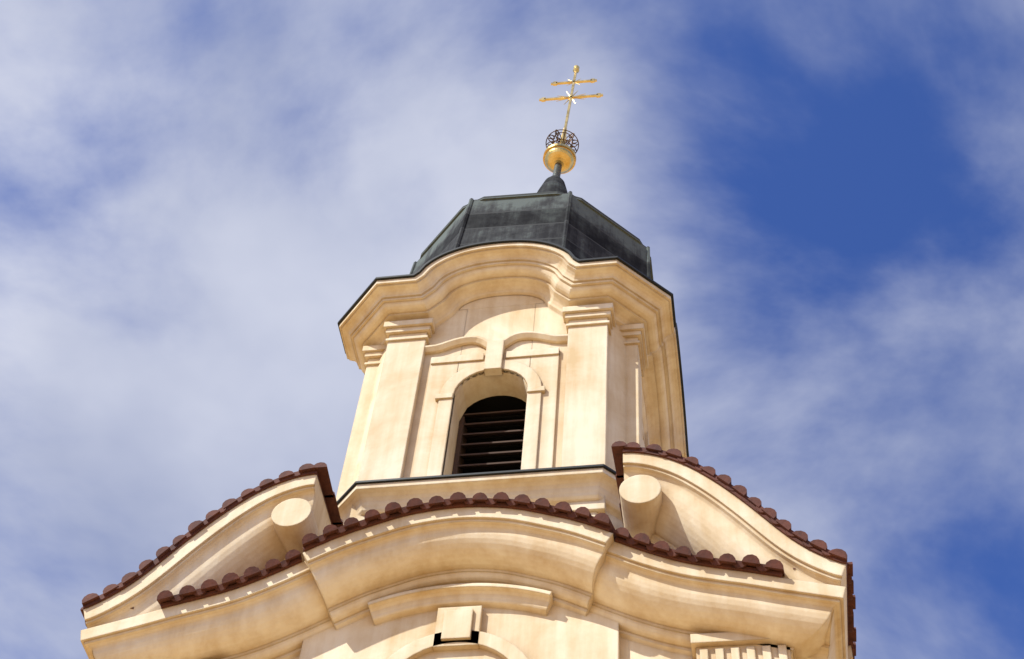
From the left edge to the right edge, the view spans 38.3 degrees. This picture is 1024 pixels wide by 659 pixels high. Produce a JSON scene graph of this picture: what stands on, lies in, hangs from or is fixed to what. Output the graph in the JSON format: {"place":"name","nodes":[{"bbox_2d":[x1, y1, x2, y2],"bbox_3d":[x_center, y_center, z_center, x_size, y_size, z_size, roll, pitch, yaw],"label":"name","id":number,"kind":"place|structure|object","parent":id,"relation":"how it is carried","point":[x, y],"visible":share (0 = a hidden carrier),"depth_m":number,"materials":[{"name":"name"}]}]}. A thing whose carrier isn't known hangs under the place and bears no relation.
{"place":"outdoors","nodes":[
{"label":"outdoors","id":0,"kind":"place"},
{"bbox_2d":[0,0,1023,658],"label":"sky","id":1,"kind":"structure","parent":0,"point":[827,196],"materials":[{"name":"blue"}]},
{"bbox_3d":[0.244,11.822,12.802,5.720,10.200,13.500,-5,-55,8],"label":"nave","id":2,"kind":"object","parent":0,"visible":0},
{"bbox_2d":[80,453,852,658],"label":"facade","id":3,"kind":"structure","parent":2,"relation":"on","point":[479,583],"depth_m":13.19,"materials":[{"name":"paint"}]},
{"bbox_2d":[80,441,855,658],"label":"tiles","id":4,"kind":"object","parent":3,"relation":"on","point":[337,528],"visible":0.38,"depth_m":13.43,"materials":[{"name":"brown tile"}]},
{"bbox_2d":[336,242,686,529],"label":"bell tower","id":5,"kind":"structure","parent":2,"relation":"on","point":[581,360],"depth_m":17.06,"materials":[{"name":"paint"}]},
{"bbox_2d":[452,409,525,473],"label":"louvres","id":6,"kind":"object","parent":5,"relation":"on","point":[462,446],"visible":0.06,"depth_m":16.57,"materials":[{"name":"brown"}]},
{"bbox_2d":[463,396,525,473],"bbox_3d":[-0.042,2.277,17.023,2.380,2.070,2.380,-5,-55,8],"label":"window opening","id":7,"kind":"object","parent":5,"relation":"attached to","point":[497,403],"visible":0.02,"depth_m":17.00,"materials":[{"name":"black"}]},
{"bbox_2d":[337,239,688,504],"bbox_3d":[0.012,1.760,17.743,4.160,4.140,4.160,-5,-55,8],"label":"flashing","id":8,"kind":"object","parent":5,"relation":"attached to","point":[430,261],"visible":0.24,"depth_m":17.69,"materials":[{"name":"grey"}]},
{"bbox_2d":[410,175,652,279],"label":"roof","id":9,"kind":"structure","parent":5,"relation":"on","point":[552,210],"depth_m":19.54,"materials":[{"name":"grey metal"}]},
{"bbox_2d":[552,162,561,176],"bbox_3d":[0.692,-2.370,23.424,0.136,1.020,0.136,-3,-55,10],"label":"pole","id":10,"kind":"object","parent":9,"relation":"on","point":[557,168],"visible":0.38,"depth_m":23.60,"materials":[{"name":"grey metal"}]},
{"bbox_2d":[539,65,602,173],"bbox_3d":[0.982,-3.667,25.265,1.051,3.616,0.541,13,-54,-5],"label":"cross","id":11,"kind":"object","parent":10,"relation":"attached to","point":[563,154],"visible":0.95,"depth_m":23.95,"materials":[{"name":"gold metal"}]},
{"bbox_2d":[546,129,578,153],"bbox_3d":[0.831,-3.059,24.365,0.556,0.286,0.556,-3,-55,10],"label":"crown","id":12,"kind":"object","parent":11,"relation":"attached to","point":[567,141],"visible":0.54,"depth_m":24.30,"materials":[{"name":"brown metal"}]}
]}

